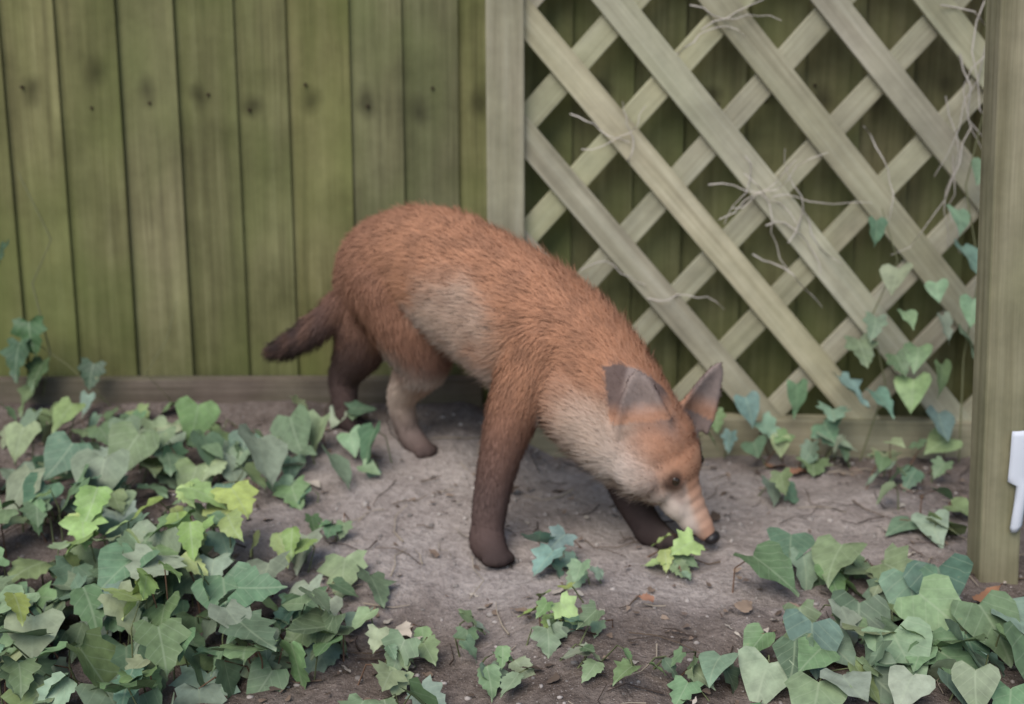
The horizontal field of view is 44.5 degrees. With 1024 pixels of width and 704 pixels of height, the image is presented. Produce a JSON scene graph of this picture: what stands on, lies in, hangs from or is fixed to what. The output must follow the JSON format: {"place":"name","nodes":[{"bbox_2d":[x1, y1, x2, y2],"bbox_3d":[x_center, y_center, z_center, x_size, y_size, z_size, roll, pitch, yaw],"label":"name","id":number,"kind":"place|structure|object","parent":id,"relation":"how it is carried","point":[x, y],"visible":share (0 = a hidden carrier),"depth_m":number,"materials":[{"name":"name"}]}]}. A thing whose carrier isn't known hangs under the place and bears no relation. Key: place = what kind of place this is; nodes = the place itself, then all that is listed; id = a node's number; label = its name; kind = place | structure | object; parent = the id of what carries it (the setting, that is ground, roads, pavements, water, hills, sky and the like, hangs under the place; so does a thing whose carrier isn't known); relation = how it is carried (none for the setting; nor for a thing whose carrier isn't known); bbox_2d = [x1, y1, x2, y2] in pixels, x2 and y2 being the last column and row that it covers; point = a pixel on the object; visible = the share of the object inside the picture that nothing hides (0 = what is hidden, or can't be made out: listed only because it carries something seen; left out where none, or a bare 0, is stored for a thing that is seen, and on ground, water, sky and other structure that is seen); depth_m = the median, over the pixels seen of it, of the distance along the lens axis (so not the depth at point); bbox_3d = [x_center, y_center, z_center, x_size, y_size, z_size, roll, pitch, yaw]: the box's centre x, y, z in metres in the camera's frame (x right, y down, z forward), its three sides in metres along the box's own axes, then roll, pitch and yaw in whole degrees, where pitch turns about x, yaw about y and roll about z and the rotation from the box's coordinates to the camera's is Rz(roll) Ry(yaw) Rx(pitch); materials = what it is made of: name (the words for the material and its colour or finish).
{"place":"outdoors","nodes":[
{"label":"outdoors","id":0,"kind":"place"},
{"bbox_2d":[0,400,1023,703],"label":"ground","id":1,"kind":"structure","parent":0,"point":[432,590],"depth_m":1.86,"materials":[{"name":"soil"}]},
{"bbox_2d":[0,171,176,417],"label":"climbing vine","id":2,"kind":"object","parent":1,"relation":"on","point":[15,353],"visible":0.98,"depth_m":2.23,"materials":[{"name":"green plant"}]},
{"bbox_2d":[3,478,317,661],"bbox_3d":[-0.508,0.297,1.715,0.485,0.172,0.359,-6,13,-25],"label":"ivy plant","id":3,"kind":"object","parent":1,"relation":"on","point":[235,502],"visible":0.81,"depth_m":1.77,"materials":[{"name":"green plant"}]},
{"bbox_2d":[0,390,391,519],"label":"ivy plant","id":4,"kind":"object","parent":1,"relation":"on","point":[132,445],"visible":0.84,"depth_m":2.03,"materials":[{"name":"green plant"}]},
{"bbox_2d":[0,464,437,703],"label":"ivy plant","id":5,"kind":"object","parent":1,"relation":"on","point":[166,641],"visible":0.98,"depth_m":1.60,"materials":[{"name":"green plant"}]},
{"bbox_2d":[305,512,352,541],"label":"seedling plant","id":6,"kind":"object","parent":1,"relation":"on","point":[339,527],"visible":0.89,"depth_m":1.88,"materials":[{"name":"green plant"}]},
{"bbox_2d":[358,628,421,684],"bbox_3d":[-0.143,0.382,1.581,0.064,0.064,0.102,7,14,28],"label":"seedling plant","id":7,"kind":"object","parent":1,"relation":"on","point":[400,652],"visible":0.94,"depth_m":1.57,"materials":[{"name":"green plant"}]},
{"bbox_2d":[371,660,445,703],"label":"seedling plant","id":8,"kind":"object","parent":1,"relation":"on","point":[393,679],"visible":0.72,"depth_m":1.52,"materials":[{"name":"green plant"}]},
{"bbox_2d":[407,609,489,665],"bbox_3d":[-0.085,0.371,1.624,0.112,0.059,0.096,0,12,0],"label":"seedling plant","id":9,"kind":"object","parent":1,"relation":"on","point":[428,650],"visible":0.95,"depth_m":1.63,"materials":[{"name":"green plant"}]},
{"bbox_2d":[260,199,723,568],"bbox_3d":[-0.071,0.027,1.954,0.804,0.517,0.302,8,14,33],"label":"red fox","id":10,"kind":"object","parent":1,"relation":"on","point":[420,299],"visible":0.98,"depth_m":1.84,"materials":[{"name":"fur"}]},
{"bbox_2d":[0,0,986,416],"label":"wooden fence","id":11,"kind":"object","parent":1,"relation":"on","point":[224,174],"visible":0.38,"depth_m":2.25,"materials":[{"name":"green wood"}]},
{"bbox_2d":[477,645,535,701],"bbox_3d":[-0.006,0.398,1.542,0.074,0.062,0.123,0,12,0],"label":"seedling plant","id":12,"kind":"object","parent":1,"relation":"on","point":[493,675],"visible":0.99,"depth_m":1.53,"materials":[{"name":"green plant"}]},
{"bbox_2d":[0,412,1021,703],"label":"soil clods","id":13,"kind":"object","parent":1,"relation":"on","point":[380,536],"visible":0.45,"depth_m":1.91,"materials":[{"name":"brown soil"}]},
{"bbox_2d":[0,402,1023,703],"bbox_3d":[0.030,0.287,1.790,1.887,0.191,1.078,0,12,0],"label":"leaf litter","id":14,"kind":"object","parent":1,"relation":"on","point":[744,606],"visible":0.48,"depth_m":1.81,"materials":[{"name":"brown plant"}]},
{"bbox_2d":[517,582,583,627],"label":"seedling plant","id":15,"kind":"object","parent":1,"relation":"on","point":[565,606],"visible":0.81,"depth_m":1.62,"materials":[{"name":"green plant"}]},
{"bbox_2d":[521,524,581,578],"bbox_3d":[0.072,0.284,1.811,0.126,0.078,0.080,-7,14,-30],"label":"seedling plant","id":16,"kind":"object","parent":1,"relation":"on","point":[554,548],"visible":0.83,"depth_m":1.80,"materials":[{"name":"green plant"}]},
{"bbox_2d":[526,597,612,658],"bbox_3d":[0.074,0.350,1.603,0.115,0.075,0.091,0,12,0],"label":"seedling plant","id":17,"kind":"object","parent":1,"relation":"on","point":[549,637],"visible":0.98,"depth_m":1.59,"materials":[{"name":"green plant"}]},
{"bbox_2d":[565,558,603,588],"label":"seedling plant","id":18,"kind":"object","parent":1,"relation":"on","point":[577,572],"visible":0.94,"depth_m":1.73,"materials":[{"name":"green plant"}]},
{"bbox_2d":[559,642,644,685],"bbox_3d":[0.108,0.376,1.514,0.131,0.041,0.074,10,16,40],"label":"seedling plant","id":19,"kind":"object","parent":1,"relation":"on","point":[593,668],"visible":1,"depth_m":1.51,"materials":[{"name":"green plant"}]},
{"bbox_2d":[641,526,705,572],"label":"seedling plant","id":20,"kind":"object","parent":1,"relation":"on","point":[684,543],"visible":1,"depth_m":1.79,"materials":[{"name":"green plant"}]},
{"bbox_2d":[649,646,715,703],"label":"seedling plant","id":21,"kind":"object","parent":1,"relation":"on","point":[682,688],"visible":0.97,"depth_m":1.49,"materials":[{"name":"green plant"}]},
{"bbox_2d":[670,554,698,580],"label":"seedling plant","id":22,"kind":"object","parent":1,"relation":"on","point":[680,565],"visible":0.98,"depth_m":1.78,"materials":[{"name":"green plant"}]},
{"bbox_2d":[485,0,984,458],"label":"trellis panel","id":23,"kind":"object","parent":1,"relation":"on","point":[516,138],"visible":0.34,"depth_m":2.17,"materials":[{"name":"brown wood"}]},
{"bbox_2d":[570,0,984,309],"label":"dry vine stems","id":24,"kind":"object","parent":23,"relation":"attached to","point":[956,136],"visible":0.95,"depth_m":2.15,"materials":[{"name":"brown plant"}]},
{"bbox_2d":[700,400,968,548],"bbox_3d":[0.555,0.192,2.062,0.471,0.146,0.434,0,12,0],"label":"ground ivy","id":25,"kind":"object","parent":1,"relation":"on","point":[937,526],"visible":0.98,"depth_m":2.13,"materials":[{"name":"green plant"}]},
{"bbox_2d":[733,0,985,461],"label":"climbing vine","id":26,"kind":"object","parent":1,"relation":"on","point":[911,392],"visible":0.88,"depth_m":2.17,"materials":[{"name":"green plant"}]},
{"bbox_2d":[698,527,1023,703],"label":"ivy","id":27,"kind":"object","parent":1,"relation":"on","point":[909,658],"visible":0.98,"depth_m":1.53,"materials":[{"name":"green plant"}]},
{"bbox_2d":[967,0,1023,583],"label":"wooden post","id":28,"kind":"object","parent":1,"relation":"on","point":[993,545],"visible":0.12,"depth_m":1.69,"materials":[{"name":"brown wood"}]},
{"bbox_2d":[1007,431,1023,532],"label":"plastic tag","id":29,"kind":"object","parent":28,"relation":"attached to","point":[1016,472],"visible":1,"depth_m":1.72,"materials":[{"name":"white plastic"}]}
]}

